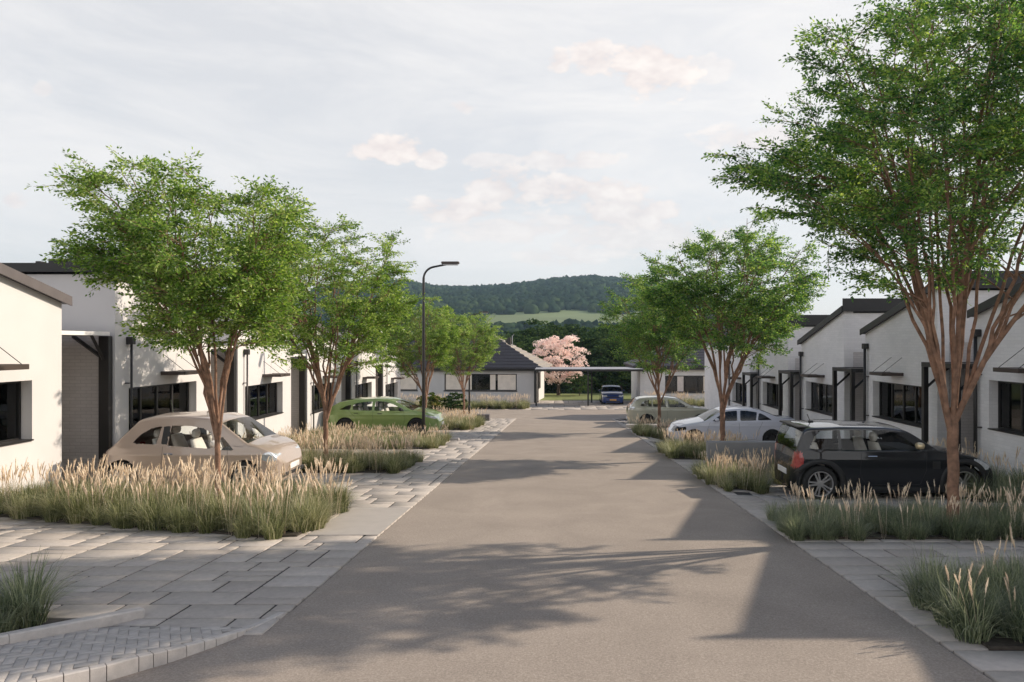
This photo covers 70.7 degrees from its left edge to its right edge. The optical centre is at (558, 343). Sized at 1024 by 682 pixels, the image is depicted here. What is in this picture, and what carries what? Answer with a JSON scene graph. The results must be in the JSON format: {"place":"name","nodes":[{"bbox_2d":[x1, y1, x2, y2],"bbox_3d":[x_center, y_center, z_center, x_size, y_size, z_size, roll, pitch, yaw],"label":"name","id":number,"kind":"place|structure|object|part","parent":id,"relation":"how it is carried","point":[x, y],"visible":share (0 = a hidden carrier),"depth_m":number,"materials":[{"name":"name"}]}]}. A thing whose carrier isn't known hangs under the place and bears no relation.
{"place":"outdoors","nodes":[
{"label":"outdoors","id":0,"kind":"place"},
{"bbox_2d":[0,625,241,681],"bbox_3d":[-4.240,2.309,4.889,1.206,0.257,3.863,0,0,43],"label":"footway paving","id":1,"kind":"structure","parent":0,"point":[34,658],"depth_m":5.47,"materials":[{"name":"grey concrete"}]},
{"bbox_2d":[0,454,364,539],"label":"ornamental grass","id":2,"kind":"structure","parent":0,"point":[266,510],"depth_m":10.70,"materials":[{"name":"beige plant"}]},
{"bbox_2d":[25,145,324,500],"bbox_3d":[-5.525,-0.097,10.891,4.114,5.890,4.225,0,0,0],"label":"street tree","id":3,"kind":"object","parent":2,"relation":"on","point":[254,292],"visible":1,"depth_m":10.29,"materials":[{"name":"green plant"}]},
{"bbox_2d":[0,418,515,634],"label":"paving","id":4,"kind":"structure","parent":0,"point":[294,585],"depth_m":8.46,"materials":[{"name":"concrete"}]},
{"bbox_2d":[105,400,303,487],"bbox_3d":[-7.180,2.030,14.700,3.574,1.756,1.988,0,0,0],"label":"hatchback","id":5,"kind":"object","parent":4,"relation":"on","point":[153,440],"visible":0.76,"depth_m":14.00,"materials":[{"name":"beige paint"}]},
{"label":"rear window","id":6,"kind":"part","parent":5,"relation":"part of","materials":[{"name":"black glass"}]},
{"bbox_2d":[231,211,425,458],"bbox_3d":[-5.484,0.076,17.331,4.478,6.211,4.955,0,0,27],"label":"street tree","id":7,"kind":"object","parent":4,"relation":"on","point":[343,311],"visible":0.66,"depth_m":16.88,"materials":[{"name":"green plant"}]},
{"bbox_2d":[299,461,416,472],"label":"planting soil","id":8,"kind":"structure","parent":4,"relation":"on","point":[368,470],"depth_m":16.63,"materials":[{"name":"brown soil"}]},
{"bbox_2d":[308,507,410,534],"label":"plain paving slab","id":9,"kind":"structure","parent":4,"relation":"on","point":[366,520],"depth_m":10.74,"materials":[{"name":"concrete"}]},
{"bbox_2d":[273,421,454,448],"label":"ornamental grass","id":10,"kind":"structure","parent":4,"relation":"on","point":[430,440],"depth_m":23.84,"materials":[{"name":"beige plant"}]},
{"bbox_2d":[302,441,446,448],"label":"planting soil","id":11,"kind":"structure","parent":4,"relation":"on","point":[414,447],"depth_m":22.55,"materials":[{"name":"brown soil"}]},
{"bbox_2d":[421,261,459,435],"bbox_3d":[-4.122,0.350,25.000,1.325,6.400,0.170,0,0,0],"label":"street lamp","id":12,"kind":"object","parent":11,"relation":"on","point":[444,263],"visible":0.77,"depth_m":24.96,"materials":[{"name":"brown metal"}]},
{"bbox_2d":[328,396,444,433],"bbox_3d":[-7.150,2.960,29.800,4.704,1.537,2.233,0,0,0],"label":"crossover car","id":13,"kind":"object","parent":4,"relation":"on","point":[348,412],"visible":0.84,"depth_m":28.91,"materials":[{"name":"green paint"}]},
{"bbox_2d":[433,405,486,429],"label":"ornamental grass","id":14,"kind":"structure","parent":4,"relation":"on","point":[459,421],"depth_m":33.25,"materials":[{"name":"plant"}]},
{"bbox_2d":[473,414,489,420],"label":"wall","id":15,"kind":"structure","parent":4,"relation":"on","point":[486,416],"depth_m":39.30,"materials":[{"name":"concrete"}]},
{"bbox_2d":[189,427,429,473],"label":"ornamental grass","id":16,"kind":"structure","parent":0,"point":[396,462],"depth_m":17.05,"materials":[{"name":"plant"}]},
{"bbox_2d":[294,297,640,324],"bbox_3d":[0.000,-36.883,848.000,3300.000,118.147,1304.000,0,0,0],"label":"hills","id":17,"kind":"structure","parent":0,"point":[565,314],"depth_m":583.09,"materials":[{"name":"green plant"}]},
{"bbox_2d":[308,274,749,392],"bbox_3d":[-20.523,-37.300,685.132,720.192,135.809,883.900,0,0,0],"label":"hillside wood","id":18,"kind":"object","parent":17,"relation":"on","point":[567,292],"visible":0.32,"depth_m":696.50,"materials":[{"name":"green plant"}]},
{"bbox_2d":[69,400,953,653],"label":"ground","id":19,"kind":"structure","parent":0,"point":[564,409],"depth_m":65.38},
{"bbox_2d":[0,263,71,492],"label":"terraced house","id":20,"kind":"structure","parent":19,"relation":"on","point":[31,368],"depth_m":13.12,"materials":[{"name":"paint"}]},
{"bbox_2d":[0,381,33,446],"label":"window","id":21,"kind":"structure","parent":20,"relation":"in","point":[10,392],"depth_m":12.89,"materials":[{"name":"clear glass"}]},
{"bbox_2d":[0,607,143,644],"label":"kerb edging","id":22,"kind":"object","parent":19,"relation":"on","point":[83,623],"visible":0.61,"depth_m":5.94,"materials":[{"name":"concrete"}]},
{"bbox_2d":[2,259,217,484],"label":"terraced house","id":23,"kind":"structure","parent":19,"relation":"on","point":[116,387],"depth_m":15.59,"materials":[{"name":"paint"}]},
{"bbox_2d":[129,382,188,429],"bbox_3d":[-9.830,1.536,17.570,0.060,1.100,3.000,0,0,0],"label":"window","id":24,"kind":"structure","parent":23,"relation":"in","point":[148,401],"depth_m":17.69,"materials":[{"name":"black glass"}]},
{"bbox_2d":[197,296,294,438],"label":"terraced house","id":25,"kind":"structure","parent":19,"relation":"on","point":[258,389],"depth_m":23.11,"materials":[{"name":"paint"}]},
{"bbox_2d":[245,382,283,419],"bbox_3d":[-9.737,1.883,23.520,0.344,1.250,3.000,0,0,0],"label":"window","id":26,"kind":"structure","parent":25,"relation":"in","point":[262,398],"depth_m":23.81,"materials":[{"name":"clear glass"}]},
{"bbox_2d":[291,323,343,436],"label":"terraced house","id":27,"kind":"structure","parent":19,"relation":"on","point":[306,405],"depth_m":27.49,"materials":[{"name":"paint"}]},
{"bbox_2d":[312,382,330,413],"bbox_3d":[-9.737,2.204,29.470,0.344,1.250,3.000,0,0,0],"label":"window","id":28,"kind":"structure","parent":27,"relation":"in","point":[318,407],"depth_m":29.33,"materials":[{"name":"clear glass"}]},
{"bbox_2d":[327,327,378,405],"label":"terraced house","id":29,"kind":"structure","parent":19,"relation":"on","point":[362,383],"depth_m":35.01,"materials":[{"name":"paint"}]},
{"bbox_2d":[355,383,370,405],"bbox_3d":[-9.737,2.525,35.420,0.344,1.250,3.000,0,0,0],"label":"window","id":30,"kind":"structure","parent":29,"relation":"in","point":[362,389],"depth_m":36.05,"materials":[{"name":"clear glass"}]},
{"bbox_2d":[367,336,404,406],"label":"terraced house","id":31,"kind":"structure","parent":19,"relation":"on","point":[388,385],"depth_m":40.80,"materials":[{"name":"paint"}]},
{"bbox_2d":[387,383,393,403],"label":"window","id":32,"kind":"structure","parent":31,"relation":"in","point":[390,387],"depth_m":42.02,"materials":[{"name":"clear glass"}]},
{"bbox_2d":[416,392,446,408],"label":"shrub","id":33,"kind":"object","parent":19,"relation":"on","point":[433,399],"visible":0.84,"depth_m":49.02,"materials":[{"name":"green plant"}]},
{"bbox_2d":[440,392,466,409],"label":"shrub","id":34,"kind":"object","parent":19,"relation":"on","point":[451,402],"visible":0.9,"depth_m":49.69,"materials":[{"name":"green plant"}]},
{"bbox_2d":[428,312,506,413],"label":"street tree","id":35,"kind":"object","parent":19,"relation":"on","point":[479,357],"visible":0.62,"depth_m":45.16,"materials":[{"name":"green plant"}]},
{"bbox_2d":[401,335,552,402],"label":"bungalow","id":36,"kind":"object","parent":19,"relation":"on","point":[510,370],"visible":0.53,"depth_m":60.15,"materials":[{"name":"white paint"}]},
{"bbox_2d":[401,374,417,390],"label":"window","id":37,"kind":"structure","parent":36,"relation":"in","point":[407,384],"depth_m":60.52,"materials":[{"name":"clear glass"}]},
{"bbox_2d":[444,374,516,391],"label":"window","id":38,"kind":"structure","parent":36,"relation":"in","point":[506,382],"depth_m":59.96,"materials":[{"name":"clear glass"}]},
{"bbox_2d":[539,372,540,387],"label":"side window","id":39,"kind":"structure","parent":36,"relation":"in","point":[539,372],"depth_m":63.24,"materials":[{"name":"white glass"}]},
{"bbox_2d":[500,331,534,344],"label":"tree","id":40,"kind":"object","parent":19,"relation":"on","point":[509,333],"visible":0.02,"depth_m":112.83,"materials":[{"name":"green plant"}]},
{"bbox_2d":[513,318,574,384],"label":"tree","id":41,"kind":"object","parent":19,"relation":"on","point":[544,333],"visible":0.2,"depth_m":86.33,"materials":[{"name":"green plant"}]},
{"bbox_2d":[544,386,578,392],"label":"tree","id":42,"kind":"object","parent":19,"relation":"on","point":[565,390],"visible":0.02,"depth_m":141.27,"materials":[{"name":"green plant"}]},
{"bbox_2d":[544,338,581,392],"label":"tree","id":43,"kind":"object","parent":19,"relation":"on","point":[550,387],"visible":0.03,"depth_m":109.88,"materials":[{"name":"green plant"}]},
{"bbox_2d":[542,324,596,391],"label":"tree","id":44,"kind":"object","parent":19,"relation":"on","point":[575,330],"visible":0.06,"depth_m":88.06,"materials":[{"name":"green plant"}]},
{"bbox_2d":[577,325,614,392],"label":"tree","id":45,"kind":"object","parent":19,"relation":"on","point":[595,385],"visible":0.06,"depth_m":107.89,"materials":[{"name":"green plant"}]},
{"bbox_2d":[599,329,632,388],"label":"tree","id":46,"kind":"object","parent":19,"relation":"on","point":[628,382],"visible":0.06,"depth_m":89.30,"materials":[{"name":"green plant"}]},
{"bbox_2d":[607,326,630,392],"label":"tree","id":47,"kind":"object","parent":19,"relation":"on","point":[627,387],"visible":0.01,"depth_m":110.66,"materials":[{"name":"green plant"}]},
{"bbox_2d":[623,342,716,403],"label":"bungalow","id":48,"kind":"object","parent":19,"relation":"on","point":[691,381],"visible":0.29,"depth_m":58.09,"materials":[{"name":"paint"}]},
{"bbox_2d":[665,376,704,392],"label":"window","id":49,"kind":"structure","parent":48,"relation":"in","point":[679,380],"depth_m":58.09,"materials":[{"name":"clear glass"}]},
{"bbox_2d":[704,315,781,408],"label":"tiled house","id":50,"kind":"structure","parent":19,"relation":"on","point":[711,396],"depth_m":45.88,"materials":[{"name":"paint"}]},
{"bbox_2d":[727,328,775,408],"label":"terraced house","id":51,"kind":"structure","parent":19,"relation":"on","point":[744,391],"depth_m":36.66,"materials":[{"name":"paint"}]},
{"bbox_2d":[732,382,746,405],"bbox_3d":[9.737,2.671,38.345,0.344,1.250,3.050,0,0,0],"label":"window","id":52,"kind":"structure","parent":51,"relation":"in","point":[738,385],"depth_m":39.01,"materials":[{"name":"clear glass"}]},
{"bbox_2d":[756,315,828,435],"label":"terraced house","id":53,"kind":"structure","parent":19,"relation":"on","point":[778,388],"depth_m":30.24,"materials":[{"name":"paint"}]},
{"bbox_2d":[762,382,782,410],"bbox_3d":[9.737,2.350,32.395,0.344,1.250,3.050,0,0,0],"label":"window","id":54,"kind":"structure","parent":53,"relation":"in","point":[772,389],"depth_m":33.01,"materials":[{"name":"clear glass"}]},
{"bbox_2d":[797,298,903,438],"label":"terraced house","id":55,"kind":"structure","parent":19,"relation":"on","point":[830,354],"depth_m":24.55,"materials":[{"name":"paint"}]},
{"bbox_2d":[806,382,831,415],"bbox_3d":[9.737,2.028,26.445,0.344,1.250,3.050,0,0,0],"label":"window","id":56,"kind":"structure","parent":55,"relation":"in","point":[821,394],"depth_m":26.87,"materials":[{"name":"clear glass"}]},
{"bbox_2d":[860,271,1023,455],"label":"terraced house","id":57,"kind":"structure","parent":19,"relation":"on","point":[900,389],"depth_m":19.75,"materials":[{"name":"paint"}]},
{"bbox_2d":[872,381,920,427],"bbox_3d":[9.737,1.707,20.495,0.344,1.250,3.050,0,0,0],"label":"window","id":58,"kind":"structure","parent":57,"relation":"in","point":[899,403],"depth_m":20.67,"materials":[{"name":"black glass"}]},
{"bbox_2d":[967,281,1023,476],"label":"terraced house","id":59,"kind":"structure","parent":19,"relation":"on","point":[998,410],"depth_m":15.76,"materials":[{"name":"paint"}]},
{"bbox_2d":[988,381,1023,435],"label":"window","id":60,"kind":"structure","parent":59,"relation":"in","point":[1010,394],"depth_m":15.65,"materials":[{"name":"black glass"}]},
{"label":"soil","id":61,"kind":"structure","parent":19,"relation":"on","visible":0},
{"bbox_2d":[0,545,95,632],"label":"ornamental grass","id":62,"kind":"structure","parent":61,"relation":"on","point":[23,607],"depth_m":6.22,"materials":[{"name":"green plant"}]},
{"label":"planting soil","id":63,"kind":"structure","parent":19,"relation":"on","visible":0},
{"bbox_2d":[644,391,704,406],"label":"ornamental grass","id":64,"kind":"structure","parent":63,"relation":"on","point":[692,401],"depth_m":53.75,"materials":[{"name":"beige plant"}]},
{"bbox_2d":[0,0,1023,314],"label":"sky","id":65,"kind":"structure","parent":0,"point":[509,141],"materials":[{"name":"white"}]},
{"bbox_2d":[106,410,993,681],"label":"road","id":66,"kind":"structure","parent":0,"point":[564,546],"depth_m":7.02,"materials":[{"name":"grey asphalt"}]},
{"bbox_2d":[18,612,283,681],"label":"kerb","id":67,"kind":"structure","parent":66,"relation":"on","point":[117,668],"depth_m":5.23,"materials":[{"name":"concrete"}]},
{"bbox_2d":[468,311,487,413],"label":"street lamp","id":68,"kind":"object","parent":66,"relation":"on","point":[469,406],"visible":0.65,"depth_m":46.95,"materials":[{"name":"brown metal"}]},
{"bbox_2d":[475,400,629,409],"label":"forecourt paving","id":69,"kind":"structure","parent":0,"point":[563,405],"depth_m":54.78,"materials":[{"name":"grey stone"}]},
{"bbox_2d":[535,367,643,405],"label":"carport","id":70,"kind":"object","parent":69,"relation":"on","point":[587,369],"visible":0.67,"depth_m":55.44,"materials":[{"name":"metal"}]},
{"bbox_2d":[598,385,624,403],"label":"hatchback","id":71,"kind":"object","parent":69,"relation":"on","point":[614,394],"visible":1,"depth_m":57.68,"materials":[{"name":"blue paint"}]},
{"bbox_2d":[541,393,631,399],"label":"lawn","id":72,"kind":"structure","parent":0,"point":[567,396],"depth_m":69.09,"materials":[{"name":"green plant"}]},
{"bbox_2d":[511,335,549,379],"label":"tree","id":73,"kind":"object","parent":72,"relation":"on","point":[528,347],"visible":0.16,"depth_m":76.12,"materials":[{"name":"green plant"}]},
{"bbox_2d":[532,334,590,394],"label":"blossom tree","id":74,"kind":"object","parent":72,"relation":"on","point":[554,343],"visible":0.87,"depth_m":70.84,"materials":[{"name":"pink plant"}]},
{"bbox_2d":[560,373,596,395],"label":"shrub","id":75,"kind":"object","parent":72,"relation":"on","point":[579,389],"visible":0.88,"depth_m":70.21,"materials":[{"name":"green plant"}]},
{"bbox_2d":[550,336,609,386],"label":"tree","id":76,"kind":"object","parent":72,"relation":"on","point":[598,362],"visible":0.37,"depth_m":80.44,"materials":[{"name":"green plant"}]},
{"bbox_2d":[577,325,634,385],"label":"tree","id":77,"kind":"object","parent":72,"relation":"on","point":[599,339],"visible":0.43,"depth_m":82.56,"materials":[{"name":"green plant"}]},
{"bbox_2d":[615,419,953,651],"bbox_3d":[6.335,3.278,19.850,6.530,2.580,43.700,0,0,0],"label":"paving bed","id":78,"kind":"object","parent":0,"point":[742,493],"visible":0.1,"depth_m":13.60,"materials":[{"name":"grey concrete"}]},
{"bbox_2d":[612,418,1023,681],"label":"paving","id":79,"kind":"structure","parent":0,"point":[849,565],"depth_m":8.56,"materials":[{"name":"concrete"}]},
{"bbox_2d":[625,424,656,427],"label":"wall","id":80,"kind":"structure","parent":79,"relation":"on","point":[629,426],"depth_m":33.20,"materials":[{"name":"stone"}]},
{"bbox_2d":[626,413,682,439],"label":"ornamental grass","id":81,"kind":"structure","parent":79,"relation":"on","point":[645,429],"depth_m":28.50,"materials":[{"name":"plant"}]},
{"bbox_2d":[595,266,716,428],"bbox_3d":[4.201,0.473,30.468,5.271,7.310,5.832,0,0,-28],"label":"street tree","id":82,"kind":"object","parent":79,"relation":"on","point":[638,337],"visible":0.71,"depth_m":29.92,"materials":[{"name":"green plant"}]},
{"bbox_2d":[626,395,709,424],"bbox_3d":[5.880,3.574,37.900,4.644,1.694,2.204,0,0,0],"label":"family car","id":83,"kind":"object","parent":79,"relation":"on","point":[681,409],"visible":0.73,"depth_m":37.03,"materials":[{"name":"beige paint"}]},
{"bbox_2d":[674,456,700,459],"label":"planting soil","id":84,"kind":"structure","parent":79,"relation":"on","point":[681,457],"depth_m":19.50,"materials":[{"name":"brown soil"}]},
{"bbox_2d":[651,426,759,460],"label":"ornamental grass","id":85,"kind":"structure","parent":79,"relation":"on","point":[672,449],"depth_m":20.33,"materials":[{"name":"green plant"}]},
{"bbox_2d":[666,406,795,441],"bbox_3d":[6.380,3.072,26.900,4.644,1.476,2.156,0,0,0],"label":"saloon car","id":86,"kind":"object","parent":79,"relation":"on","point":[748,422],"visible":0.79,"depth_m":26.05,"materials":[{"name":"white paint"}]},
{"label":"side window","id":87,"kind":"part","parent":86,"relation":"part of","materials":[{"name":"black glass"}]},
{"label":"side window","id":88,"kind":"part","parent":86,"relation":"part of","materials":[{"name":"black glass"}]},
{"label":"side window","id":89,"kind":"part","parent":86,"relation":"part of","materials":[{"name":"black glass"}]},
{"bbox_2d":[682,444,782,493],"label":"ornamental grass","id":90,"kind":"structure","parent":79,"relation":"on","point":[725,473],"depth_m":14.65,"materials":[{"name":"plant"}]},
{"bbox_2d":[635,206,830,440],"bbox_3d":[4.809,-0.073,19.474,5.197,6.816,5.091,0,0,-11],"label":"street tree","id":91,"kind":"object","parent":79,"relation":"on","point":[671,295],"visible":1,"depth_m":18.75,"materials":[{"name":"green plant"}]},
{"bbox_2d":[716,483,751,490],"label":"planting soil","id":92,"kind":"structure","parent":79,"relation":"on","point":[736,488],"depth_m":14.10,"materials":[{"name":"brown soil"}]},
{"bbox_2d":[701,0,1023,521],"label":"street tree","id":93,"kind":"object","parent":79,"relation":"on","point":[981,144],"visible":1,"depth_m":9.39,"materials":[{"name":"green plant"}]},
{"bbox_2d":[774,414,992,499],"bbox_3d":[6.329,2.192,14.250,3.846,1.607,2.044,0,0,0],"label":"hatchback","id":94,"kind":"object","parent":79,"relation":"on","point":[894,456],"visible":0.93,"depth_m":13.43,"materials":[{"name":"black paint"}]},
{"bbox_2d":[755,477,1023,541],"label":"ornamental grass","id":95,"kind":"structure","parent":79,"relation":"on","point":[827,522],"depth_m":9.82,"materials":[{"name":"green plant"}]},
{"bbox_2d":[872,525,1023,644],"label":"ornamental grass","id":96,"kind":"structure","parent":79,"relation":"on","point":[990,595],"depth_m":6.17,"materials":[{"name":"green plant"}]},
{"bbox_2d":[937,609,1023,650],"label":"planting soil","id":97,"kind":"structure","parent":79,"relation":"on","point":[999,643],"depth_m":5.66,"materials":[{"name":"brown soil"}]},
{"bbox_2d":[965,492,1023,502],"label":"planting soil","id":98,"kind":"structure","parent":79,"relation":"on","point":[990,500],"depth_m":13.15,"materials":[{"name":"brown soil"}]},
{"bbox_2d":[927,437,1023,502],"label":"ornamental grass","id":99,"kind":"structure","parent":0,"point":[1001,479],"depth_m":13.43,"materials":[{"name":"plant"}]},
{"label":"paving bed","id":100,"kind":"structure","parent":0,"visible":0},
{"bbox_2d":[434,407,516,409],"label":"planting soil","id":101,"kind":"structure","parent":100,"relation":"on","point":[482,408],"depth_m":52.10,"materials":[{"name":"brown soil"}]},
{"bbox_2d":[401,393,530,409],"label":"ornamental grass","id":102,"kind":"structure","parent":101,"relation":"on","point":[519,404],"depth_m":52.35,"materials":[{"name":"beige plant"}]},
{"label":"planting soil","id":103,"kind":"structure","parent":0,"visible":0},
{"bbox_2d":[362,291,476,407],"bbox_3d":[-6.429,0.855,33.776,4.903,6.430,4.803,0,0,20],"label":"street tree","id":104,"kind":"object","parent":103,"relation":"on","point":[441,340],"visible":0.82,"depth_m":32.97,"materials":[{"name":"green plant"}]}
]}

